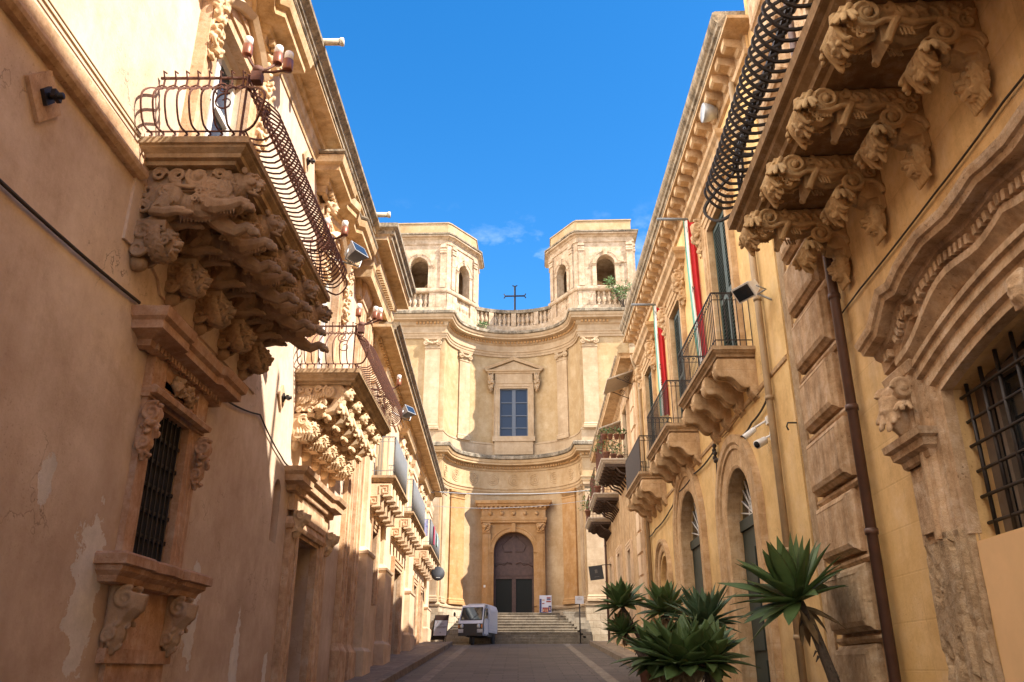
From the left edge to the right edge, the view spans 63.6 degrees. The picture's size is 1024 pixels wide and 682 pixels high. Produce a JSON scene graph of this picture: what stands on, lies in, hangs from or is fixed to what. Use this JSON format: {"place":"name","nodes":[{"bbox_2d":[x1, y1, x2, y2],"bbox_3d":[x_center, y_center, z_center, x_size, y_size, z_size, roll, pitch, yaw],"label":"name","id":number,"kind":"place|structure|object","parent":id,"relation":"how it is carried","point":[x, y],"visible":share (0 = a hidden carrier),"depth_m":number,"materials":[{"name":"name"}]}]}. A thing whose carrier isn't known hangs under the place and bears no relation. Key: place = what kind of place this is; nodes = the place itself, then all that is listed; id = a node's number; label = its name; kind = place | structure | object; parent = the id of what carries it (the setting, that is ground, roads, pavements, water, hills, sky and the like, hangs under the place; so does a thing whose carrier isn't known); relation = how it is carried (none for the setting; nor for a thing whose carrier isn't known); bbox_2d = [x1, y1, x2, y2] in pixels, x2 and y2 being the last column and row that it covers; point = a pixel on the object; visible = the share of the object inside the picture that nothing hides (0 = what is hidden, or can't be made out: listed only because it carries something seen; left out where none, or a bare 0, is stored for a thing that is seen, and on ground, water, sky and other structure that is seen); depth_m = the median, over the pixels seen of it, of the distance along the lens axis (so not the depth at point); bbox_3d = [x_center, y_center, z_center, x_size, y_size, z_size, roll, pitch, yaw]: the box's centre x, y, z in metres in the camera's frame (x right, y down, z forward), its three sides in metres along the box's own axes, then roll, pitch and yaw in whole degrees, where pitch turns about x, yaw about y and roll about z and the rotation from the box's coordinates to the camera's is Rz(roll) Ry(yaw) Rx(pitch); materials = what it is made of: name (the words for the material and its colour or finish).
{"place":"outdoors","nodes":[
{"label":"outdoors","id":0,"kind":"place"},
{"bbox_2d":[344,642,445,681],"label":"pavement","id":1,"kind":"structure","parent":0,"point":[401,658],"depth_m":22.11,"materials":[{"name":"grey stone"}]},
{"bbox_2d":[430,615,448,641],"bbox_3d":[-2.997,11.802,33.925,0.938,1.060,0.499,-5,-22,13],"label":"sandwich board","id":2,"kind":"object","parent":1,"relation":"on","point":[440,627],"visible":0.96,"depth_m":33.82,"materials":[{"name":"white paper"}]},
{"bbox_2d":[394,644,640,681],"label":"road","id":3,"kind":"structure","parent":0,"point":[518,663],"depth_m":22.76,"materials":[{"name":"grey stone"}]},
{"bbox_2d":[416,644,470,681],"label":"paving strip","id":4,"kind":"object","parent":3,"relation":"on","point":[431,674],"visible":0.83,"depth_m":22.36,"materials":[{"name":"beige stone"}]},
{"bbox_2d":[453,604,497,644],"bbox_3d":[-1.400,12.180,35.481,1.540,1.701,2.502,-6,-23,15],"label":"three wheeled van","id":5,"kind":"object","parent":3,"relation":"on","point":[478,620],"visible":0.94,"depth_m":34.73,"materials":[{"name":"white paint"}]},
{"bbox_2d":[575,596,583,643],"bbox_3d":[2.960,12.173,36.035,0.380,2.015,0.180,0,-22,0],"label":"notice sign","id":6,"kind":"object","parent":3,"relation":"on","point":[579,600],"visible":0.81,"depth_m":36.25,"materials":[{"name":"white metal"}]},
{"bbox_2d":[564,644,618,681],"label":"paving strip","id":7,"kind":"object","parent":3,"relation":"on","point":[603,674],"visible":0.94,"depth_m":22.70,"materials":[{"name":"beige stone"}]},
{"bbox_2d":[595,577,650,681],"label":"agave","id":8,"kind":"object","parent":3,"relation":"on","point":[620,595],"visible":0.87,"depth_m":18.29,"materials":[{"name":"plant"}]},
{"bbox_2d":[628,579,689,681],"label":"agave","id":9,"kind":"object","parent":3,"relation":"on","point":[659,597],"visible":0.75,"depth_m":15.13,"materials":[{"name":"plant"}]},
{"bbox_2d":[611,610,761,681],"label":"agave","id":10,"kind":"object","parent":3,"relation":"on","point":[683,648],"visible":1,"depth_m":11.23,"materials":[{"name":"plant"}]},
{"bbox_2d":[655,582,747,681],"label":"agave","id":11,"kind":"object","parent":3,"relation":"on","point":[702,605],"visible":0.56,"depth_m":12.68,"materials":[{"name":"plant"}]},
{"bbox_2d":[311,0,744,309],"label":"sky","id":12,"kind":"structure","parent":0,"point":[510,124],"materials":[{"name":"blue"}]},
{"bbox_2d":[595,641,704,681],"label":"pavement","id":13,"kind":"structure","parent":0,"point":[620,649],"depth_m":27.98,"materials":[{"name":"beige stone"}]},
{"bbox_2d":[718,533,847,681],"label":"agave","id":14,"kind":"object","parent":13,"relation":"on","point":[788,589],"visible":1,"depth_m":8.72,"materials":[{"name":"plant"}]},
{"bbox_3d":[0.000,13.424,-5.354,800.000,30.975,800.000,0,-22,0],"label":"ground","id":15,"kind":"structure","parent":0,"visible":0},
{"bbox_2d":[0,0,415,681],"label":"palazzo","id":16,"kind":"structure","parent":15,"relation":"on","point":[166,514],"depth_m":8.35,"materials":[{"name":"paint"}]},
{"bbox_2d":[24,70,64,122],"bbox_3d":[-3.485,-1.854,6.256,0.180,0.486,0.468,0,-22,0],"label":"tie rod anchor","id":17,"kind":"object","parent":16,"relation":"attached to","point":[46,96],"visible":1,"depth_m":6.21,"materials":[{"name":"stone"}]},
{"bbox_2d":[0,178,140,303],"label":"wall cable","id":18,"kind":"object","parent":16,"relation":"attached to","point":[52,228],"depth_m":6.49,"materials":[{"name":"rubber"}]},
{"bbox_2d":[43,0,140,138],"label":"wall cable","id":19,"kind":"object","parent":16,"relation":"attached to","point":[70,38],"depth_m":6.91,"materials":[{"name":"black rubber"}]},
{"bbox_2d":[48,0,141,134],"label":"wall cable","id":20,"kind":"object","parent":16,"relation":"attached to","point":[85,53],"depth_m":6.96,"materials":[{"name":"black rubber"}]},
{"bbox_2d":[93,305,248,681],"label":"barred window","id":21,"kind":"structure","parent":16,"relation":"in","point":[150,606],"depth_m":8.14,"materials":[{"name":"stone"}]},
{"bbox_2d":[178,0,315,154],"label":"balcony window","id":22,"kind":"structure","parent":16,"relation":"in","point":[270,23],"depth_m":10.71,"materials":[{"name":"stone"}]},
{"bbox_2d":[228,402,287,464],"bbox_3d":[-3.491,1.176,11.398,0.032,0.363,3.607,0,-22,0],"label":"wall cable","id":23,"kind":"object","parent":16,"relation":"attached to","point":[231,403],"depth_m":11.62,"materials":[{"name":"rubber"}]},
{"bbox_2d":[242,36,293,85],"bbox_3d":[-2.469,-2.823,8.411,0.530,0.556,0.237,0,-22,0],"label":"torch lamp","id":24,"kind":"object","parent":16,"relation":"attached to","point":[257,76],"visible":1,"depth_m":8.32,"materials":[{"name":"metal"}]},
{"bbox_2d":[277,385,291,409],"bbox_3d":[-3.438,0.860,12.548,0.180,0.405,0.390,0,-22,0],"label":"tie rod anchor","id":25,"kind":"object","parent":16,"relation":"attached to","point":[281,397],"visible":1,"depth_m":12.49,"materials":[{"name":"metal"}]},
{"bbox_2d":[302,150,315,172],"bbox_3d":[-3.438,-3.060,14.058,0.180,0.459,0.442,0,-22,0],"label":"tie rod anchor","id":26,"kind":"object","parent":16,"relation":"attached to","point":[307,160],"visible":0.99,"depth_m":14.01,"materials":[{"name":"stone"}]},
{"bbox_2d":[323,37,344,46],"bbox_3d":[-2.999,-4.741,13.110,0.660,0.136,0.129,0,-22,0],"label":"water spout","id":27,"kind":"object","parent":16,"relation":"attached to","point":[334,42],"visible":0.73,"depth_m":13.07,"materials":[{"name":"ceramic"}]},
{"bbox_2d":[323,218,347,249],"bbox_3d":[-2.476,-1.523,11.536,0.397,0.496,0.134,-8,-23,19],"label":"torch lamp","id":28,"kind":"object","parent":16,"relation":"attached to","point":[344,230],"visible":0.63,"depth_m":11.48,"materials":[{"name":"glass"}]},
{"bbox_2d":[305,149,377,367],"bbox_3d":[-3.350,-0.917,15.732,0.805,3.960,3.710,0,-22,0],"label":"balcony window","id":29,"kind":"structure","parent":16,"relation":"in","point":[337,185],"depth_m":15.88,"materials":[{"name":"stone"}]},
{"bbox_2d":[331,240,368,267],"bbox_3d":[-2.286,-1.232,11.670,0.270,0.366,0.520,-12,-25,28],"label":"floodlight","id":30,"kind":"object","parent":16,"relation":"attached to","point":[354,253],"visible":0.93,"depth_m":11.70,"materials":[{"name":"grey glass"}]},
{"bbox_2d":[355,303,382,333],"bbox_3d":[-2.393,-0.363,13.890,0.460,0.526,0.237,0,-22,0],"label":"torch lamp","id":31,"kind":"object","parent":16,"relation":"attached to","point":[377,315],"visible":1,"depth_m":13.82,"materials":[{"name":"metal"}]},
{"bbox_2d":[376,212,390,217],"bbox_3d":[-2.977,-2.759,18.079,0.630,0.136,0.129,0,-22,0],"label":"water spout","id":32,"kind":"object","parent":16,"relation":"attached to","point":[384,214],"visible":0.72,"depth_m":18.03,"materials":[{"name":"ceramic"}]},
{"bbox_2d":[392,375,400,389],"bbox_3d":[-2.415,0.912,16.994,0.270,0.456,0.126,0,-22,0],"label":"torch lamp","id":33,"kind":"object","parent":16,"relation":"attached to","point":[398,383],"visible":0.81,"depth_m":17.00,"materials":[{"name":"metal"}]},
{"bbox_2d":[392,404,415,420],"bbox_3d":[-2.224,1.464,17.054,0.262,0.297,0.511,-12,-25,28],"label":"floodlight","id":34,"kind":"object","parent":16,"relation":"attached to","point":[408,411],"visible":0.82,"depth_m":17.07,"materials":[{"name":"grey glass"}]},
{"bbox_2d":[353,322,444,675],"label":"townhouse","id":35,"kind":"structure","parent":15,"relation":"on","point":[399,554],"depth_m":23.03,"materials":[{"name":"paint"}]},
{"bbox_2d":[370,518,379,604],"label":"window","id":36,"kind":"structure","parent":35,"relation":"in","point":[375,528],"depth_m":20.62,"materials":[{"name":"stone"}]},
{"bbox_2d":[375,368,399,474],"bbox_3d":[-3.440,2.434,21.556,0.671,2.750,2.720,0,-22,0],"label":"balcony window","id":37,"kind":"structure","parent":35,"relation":"in","point":[383,450],"depth_m":21.92,"materials":[{"name":"stone"}]},
{"bbox_2d":[388,556,403,653],"bbox_3d":[-3.663,8.662,24.565,0.510,4.110,2.520,0,-22,0],"label":"doorway","id":38,"kind":"structure","parent":35,"relation":"in","point":[396,566],"depth_m":25.53,"materials":[{"name":"stone"}]},
{"bbox_2d":[399,428,416,510],"bbox_3d":[-3.551,4.527,26.805,0.676,2.750,2.920,0,-22,0],"label":"balcony window","id":39,"kind":"structure","parent":35,"relation":"in","point":[407,444],"depth_m":27.09,"materials":[{"name":"stone"}]},
{"bbox_2d":[412,575,418,645],"bbox_3d":[-3.779,10.337,30.250,0.495,3.210,1.920,0,-22,0],"label":"doorway","id":40,"kind":"structure","parent":35,"relation":"in","point":[415,584],"depth_m":31.04,"materials":[{"name":"stone"}]},
{"bbox_2d":[416,583,424,643],"bbox_3d":[-3.836,11.411,32.944,0.489,3.210,1.720,0,-22,0],"label":"doorway","id":41,"kind":"structure","parent":35,"relation":"in","point":[420,615],"depth_m":33.39,"materials":[{"name":"stone"}]},
{"bbox_2d":[418,477,431,544],"bbox_3d":[-3.688,7.121,33.308,0.676,2.750,2.920,0,-22,0],"label":"balcony window","id":42,"kind":"structure","parent":35,"relation":"in","point":[424,488],"depth_m":33.41,"materials":[{"name":"stone"}]},
{"bbox_2d":[424,519,427,535],"bbox_3d":[-3.359,6.912,30.639,0.500,0.620,0.029,0,-22,0],"label":"towel","id":43,"kind":"object","parent":35,"relation":"hanging from","point":[426,527],"visible":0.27,"depth_m":30.63,"materials":[{"name":"fabric"}]},
{"bbox_2d":[431,566,444,580],"bbox_3d":[-3.266,9.593,34.093,0.985,0.570,0.065,0,-22,0],"label":"round sign","id":44,"kind":"object","parent":35,"relation":"attached to","point":[437,573],"visible":0.93,"depth_m":34.06,"materials":[{"name":"metal"}]},
{"bbox_2d":[431,487,601,494],"bbox_3d":[0.176,6.739,37.316,7.881,0.372,1.729,0,-22,0],"label":"overhead cable","id":45,"kind":"object","parent":35,"relation":"attached to","point":[511,493],"visible":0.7,"depth_m":38.10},
{"bbox_2d":[371,641,451,681],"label":"kerb","id":46,"kind":"structure","parent":15,"relation":"on","point":[400,672],"depth_m":21.30,"materials":[{"name":"stone"}]},
{"bbox_2d":[393,219,637,641],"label":"church","id":47,"kind":"structure","parent":15,"relation":"on","point":[512,401],"depth_m":44.29,"materials":[{"name":"stone"}]},
{"bbox_2d":[477,321,488,328],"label":"wild shrub","id":48,"kind":"object","parent":47,"relation":"on","point":[482,325],"visible":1,"depth_m":47.03,"materials":[{"name":"green plant"}]},
{"bbox_2d":[484,357,542,455],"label":"great window","id":49,"kind":"structure","parent":47,"relation":"in","point":[513,385],"depth_m":45.86,"materials":[{"name":"stone"}]},
{"bbox_2d":[504,285,525,309],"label":"iron cross","id":50,"kind":"object","parent":47,"relation":"on","point":[514,295],"visible":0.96,"depth_m":48.49,"materials":[{"name":"black metal"}]},
{"bbox_2d":[603,276,631,306],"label":"wild shrub","id":51,"kind":"object","parent":47,"relation":"on","point":[615,289],"visible":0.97,"depth_m":44.67,"materials":[{"name":"green plant"}]},
{"bbox_2d":[585,353,650,652],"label":"corner house","id":52,"kind":"structure","parent":15,"relation":"on","point":[619,527],"depth_m":28.41,"materials":[{"name":"beige stone"}]},
{"bbox_2d":[428,500,585,508],"bbox_3d":[0.173,6.993,35.700,7.801,0.459,0.518,0,-22,0],"label":"overhead cable","id":53,"kind":"object","parent":52,"relation":"attached to","point":[511,507],"visible":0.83,"depth_m":35.65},
{"bbox_2d":[578,495,591,515],"bbox_3d":[3.107,6.750,33.873,0.755,0.858,0.686,6,-23,-15],"label":"potted plant","id":54,"kind":"object","parent":52,"relation":"hanging from","point":[587,512],"visible":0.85,"depth_m":33.71,"materials":[{"name":"green plant"}]},
{"bbox_2d":[589,473,601,492],"bbox_3d":[3.210,5.266,30.938,0.703,0.861,0.644,0,-22,0],"label":"potted plant","id":55,"kind":"object","parent":52,"relation":"on","point":[597,487],"visible":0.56,"depth_m":30.78,"materials":[{"name":"green plant"}]},
{"bbox_2d":[588,564,610,580],"bbox_3d":[3.568,9.203,32.906,1.032,0.646,0.105,0,-22,0],"label":"hanging sign","id":56,"kind":"object","parent":52,"relation":"attached to","point":[595,572],"visible":0.9,"depth_m":32.86,"materials":[{"name":"black metal"}]},
{"bbox_2d":[600,427,607,439],"bbox_3d":[3.044,3.046,27.311,0.329,0.416,0.321,15,-26,-32],"label":"potted plant","id":57,"kind":"object","parent":52,"relation":"hanging from","point":[604,436],"visible":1,"depth_m":27.24,"materials":[{"name":"green plant"}]},
{"bbox_2d":[602,487,609,640],"bbox_3d":[4.021,9.137,35.462,0.120,7.700,0.125,0,-22,0],"label":"downpipe","id":58,"kind":"object","parent":52,"relation":"attached to","point":[606,569],"visible":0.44,"depth_m":35.15,"materials":[{"name":"brown metal"}]},
{"bbox_2d":[598,440,614,457],"bbox_3d":[3.130,3.572,27.462,0.636,0.732,0.615,0,-22,0],"label":"potted plant","id":59,"kind":"object","parent":52,"relation":"on","point":[606,453],"visible":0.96,"depth_m":27.36,"materials":[{"name":"green plant"}]},
{"bbox_2d":[596,420,620,443],"bbox_3d":[3.479,3.268,29.624,0.881,0.502,1.500,0,-22,0],"label":"canopy","id":60,"kind":"object","parent":52,"relation":"attached to","point":[616,424],"visible":0.61,"depth_m":29.26,"materials":[{"name":"beige fabric"}]},
{"bbox_2d":[606,427,613,439],"bbox_3d":[3.235,3.046,27.330,0.311,0.431,0.262,12,-25,-28],"label":"potted plant","id":61,"kind":"object","parent":52,"relation":"hanging from","point":[610,436],"visible":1,"depth_m":27.24,"materials":[{"name":"green plant"}]},
{"bbox_2d":[604,440,619,457],"bbox_3d":[3.365,3.646,27.707,0.624,0.776,0.537,0,-22,0],"label":"potted plant","id":62,"kind":"object","parent":52,"relation":"on","point":[614,455],"visible":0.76,"depth_m":27.62,"materials":[{"name":"green plant"}]},
{"bbox_2d":[608,556,616,642],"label":"window","id":63,"kind":"structure","parent":52,"relation":"in","point":[611,561],"depth_m":33.03,"materials":[{"name":"paint"}]},
{"bbox_2d":[610,434,617,492],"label":"window","id":64,"kind":"structure","parent":52,"relation":"in","point":[613,434],"depth_m":32.16,"materials":[{"name":"paint"}]},
{"bbox_2d":[612,427,621,439],"bbox_3d":[3.470,3.040,27.322,0.314,0.436,0.289,0,-22,0],"label":"potted plant","id":65,"kind":"object","parent":52,"relation":"hanging from","point":[616,436],"visible":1,"depth_m":27.25,"materials":[{"name":"green plant"}]},
{"bbox_2d":[603,370,632,398],"bbox_3d":[3.385,1.396,26.280,0.881,0.502,1.500,0,-22,0],"label":"canopy","id":66,"kind":"object","parent":52,"relation":"attached to","point":[617,382],"visible":0.98,"depth_m":26.22,"materials":[{"name":"beige fabric"}]},
{"bbox_2d":[615,544,622,643],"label":"window","id":67,"kind":"structure","parent":52,"relation":"in","point":[619,567],"depth_m":30.30,"materials":[{"name":"paint"}]},
{"bbox_2d":[613,442,625,457],"bbox_3d":[3.597,3.740,27.918,0.539,0.758,0.497,-14,-26,31],"label":"potted plant","id":68,"kind":"object","parent":52,"relation":"on","point":[620,456],"visible":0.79,"depth_m":27.82,"materials":[{"name":"green plant"}]},
{"bbox_2d":[619,428,626,439],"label":"potted plant","id":69,"kind":"object","parent":52,"relation":"hanging from","point":[622,436],"visible":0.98,"depth_m":27.24,"materials":[{"name":"green plant"}]},
{"bbox_2d":[620,391,630,457],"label":"window","id":70,"kind":"structure","parent":52,"relation":"in","point":[623,423],"depth_m":28.11,"materials":[{"name":"paint"}]},
{"bbox_2d":[625,539,636,637],"bbox_3d":[3.969,8.060,26.579,0.392,3.120,1.440,0,-22,0],"label":"window","id":71,"kind":"structure","parent":52,"relation":"in","point":[629,545],"depth_m":26.78,"materials":[{"name":"paint"}]},
{"bbox_2d":[589,641,659,681],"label":"kerb","id":72,"kind":"structure","parent":15,"relation":"on","point":[608,651],"depth_m":26.93,"materials":[{"name":"stone"}]},
{"bbox_2d":[620,11,828,681],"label":"ochre house","id":73,"kind":"structure","parent":15,"relation":"on","point":[711,529],"depth_m":14.71,"materials":[{"name":"yellow paint"}]},
{"bbox_2d":[630,354,655,623],"bbox_3d":[3.684,4.513,23.214,0.344,8.816,0.134,9,-23,-21],"label":"downpipe","id":74,"kind":"object","parent":73,"relation":"attached to","point":[644,467],"visible":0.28,"depth_m":23.61,"materials":[{"name":"brown metal"}]},
{"bbox_2d":[631,303,655,305],"bbox_3d":[3.452,-0.930,21.125,0.800,0.055,0.055,0,-22,0],"label":"flag pole","id":75,"kind":"object","parent":73,"relation":"attached to","point":[642,304],"visible":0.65,"depth_m":21.11,"materials":[{"name":"white metal"}]},
{"bbox_2d":[653,305,669,415],"bbox_3d":[3.731,0.456,20.555,0.278,2.936,0.174,0,-22,0],"label":"flag","id":76,"kind":"object","parent":75,"relation":"hanging from","point":[660,357],"visible":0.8,"depth_m":20.60,"materials":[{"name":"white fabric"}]},
{"bbox_2d":[631,321,658,470],"bbox_3d":[3.769,1.871,22.696,0.420,4.100,2.800,0,-22,0],"label":"balcony window","id":77,"kind":"structure","parent":73,"relation":"in","point":[643,356],"depth_m":23.21,"materials":[{"name":"beige stone"}]},
{"bbox_2d":[655,539,675,621],"bbox_3d":[3.902,6.589,20.437,0.330,3.301,2.100,0,-22,0],"label":"arched doorway","id":78,"kind":"structure","parent":73,"relation":"in","point":[662,546],"depth_m":21.10,"materials":[{"name":"beige stone"}]},
{"bbox_2d":[652,246,690,422],"bbox_3d":[3.741,0.325,18.819,0.420,4.100,2.850,0,-22,0],"label":"balcony window","id":79,"kind":"structure","parent":73,"relation":"in","point":[670,293],"depth_m":19.24,"materials":[{"name":"beige stone"}]},
{"bbox_2d":[657,218,687,220],"bbox_3d":[3.423,-2.542,17.246,0.800,0.055,0.055,0,-22,0],"label":"flag pole","id":80,"kind":"object","parent":73,"relation":"attached to","point":[671,219],"visible":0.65,"depth_m":17.22,"materials":[{"name":"white metal"}]},
{"bbox_2d":[683,220,706,361],"bbox_3d":[3.738,-0.828,16.553,0.350,3.636,0.159,0,-22,0],"label":"flag","id":81,"kind":"object","parent":80,"relation":"hanging from","point":[693,275],"visible":0.62,"depth_m":16.73,"materials":[{"name":"red fabric"}]},
{"bbox_2d":[673,467,711,676],"bbox_3d":[3.898,5.631,17.051,0.370,6.172,3.100,0,-22,0],"label":"arched doorway","id":82,"kind":"structure","parent":73,"relation":"in","point":[683,547],"depth_m":18.28,"materials":[{"name":"beige stone"}]},
{"bbox_2d":[646,401,765,537],"bbox_3d":[3.769,3.141,17.640,0.031,0.397,12.456,0,-22,0],"label":"wall cable","id":83,"kind":"object","parent":73,"relation":"attached to","point":[748,428],"depth_m":15.89,"materials":[{"name":"rubber"}]},
{"bbox_2d":[700,102,717,122],"bbox_3d":[3.570,-4.119,14.913,0.270,0.351,0.360,0,-22,0],"label":"loudspeaker","id":84,"kind":"object","parent":73,"relation":"attached to","point":[708,112],"visible":1,"depth_m":14.80,"materials":[{"name":"white plastic"}]},
{"bbox_2d":[683,128,745,345],"bbox_3d":[3.711,-1.255,14.857,0.420,4.100,2.880,0,-22,0],"label":"balcony window","id":85,"kind":"structure","parent":73,"relation":"in","point":[724,246],"depth_m":15.22,"materials":[{"name":"beige stone"}]},
{"bbox_2d":[712,443,717,462],"bbox_3d":[3.732,2.074,15.214,0.074,0.370,0.147,0,-22,0],"label":"junction box","id":86,"kind":"object","parent":73,"relation":"attached to","point":[714,445],"visible":1,"depth_m":15.18,"materials":[{"name":"plastic"}]},
{"bbox_2d":[721,386,763,437],"bbox_3d":[3.748,1.164,13.456,0.022,0.076,2.911,0,-22,0],"label":"wall cable","id":87,"kind":"object","parent":73,"relation":"attached to","point":[742,410],"depth_m":13.42,"materials":[{"name":"black rubber"}]},
{"bbox_2d":[715,434,784,681],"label":"arched doorway","id":88,"kind":"structure","parent":73,"relation":"in","point":[737,460],"depth_m":13.83,"materials":[{"name":"beige stone"}]},
{"bbox_2d":[731,279,772,303],"bbox_3d":[3.488,-0.719,12.073,0.434,0.347,0.396,11,-24,-25],"label":"floodlight","id":89,"kind":"object","parent":73,"relation":"attached to","point":[745,291],"visible":1,"depth_m":11.97,"materials":[{"name":"white plastic"}]},
{"bbox_2d":[742,415,768,439],"bbox_3d":[3.646,1.302,12.278,0.167,0.281,0.483,20,-29,-41],"label":"security camera","id":90,"kind":"object","parent":73,"relation":"attached to","point":[749,433],"visible":0.97,"depth_m":12.31,"materials":[{"name":"white plastic"}]},
{"bbox_2d":[753,432,770,448],"bbox_3d":[3.641,1.446,12.000,0.268,0.234,0.273,0,-22,0],"label":"security camera","id":91,"kind":"object","parent":73,"relation":"attached to","point":[760,443],"visible":0.89,"depth_m":11.98,"materials":[{"name":"white plastic"}]},
{"bbox_2d":[728,81,807,681],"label":"downpipe","id":92,"kind":"object","parent":73,"relation":"attached to","point":[769,399],"visible":0.72,"depth_m":11.65,"materials":[{"name":"metal"}]},
{"bbox_2d":[786,422,796,429],"bbox_3d":[3.697,1.127,10.934,0.151,0.116,0.022,0,-22,0],"label":"iron hook","id":93,"kind":"object","parent":73,"relation":"attached to","point":[790,423],"visible":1,"depth_m":10.94,"materials":[{"name":"black metal"}]},
{"bbox_2d":[703,0,1023,681],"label":"mansion","id":94,"kind":"structure","parent":15,"relation":"on","point":[873,117],"depth_m":7.16,"materials":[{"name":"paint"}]},
{"bbox_2d":[793,0,812,36],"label":"balcony window","id":95,"kind":"structure","parent":94,"relation":"in","point":[800,11],"depth_m":10.33,"materials":[{"name":"brown stone"}]},
{"bbox_2d":[783,4,901,681],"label":"downpipe","id":96,"kind":"object","parent":94,"relation":"attached to","point":[871,530],"visible":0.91,"depth_m":8.48,"materials":[{"name":"brown metal"}]},
{"bbox_2d":[842,74,1023,313],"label":"wall cable","id":97,"kind":"object","parent":94,"relation":"attached to","point":[955,166],"depth_m":6.82,"materials":[{"name":"rubber"}]},
{"bbox_2d":[854,99,1023,681],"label":"arched window","id":98,"kind":"structure","parent":94,"relation":"in","point":[957,281],"depth_m":6.49,"materials":[{"name":"brown stone"}]},
{"label":"cross street","id":99,"kind":"structure","parent":0,"visible":0},
{"bbox_2d":[442,612,592,643],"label":"stone steps","id":100,"kind":"structure","parent":99,"relation":"on","point":[535,628],"depth_m":37.54,"materials":[{"name":"beige stone"}]},
{"bbox_2d":[539,595,551,612],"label":"poster board","id":101,"kind":"object","parent":100,"relation":"on","point":[545,603],"visible":0.91,"depth_m":40.88,"materials":[{"name":"paper"}]}
]}

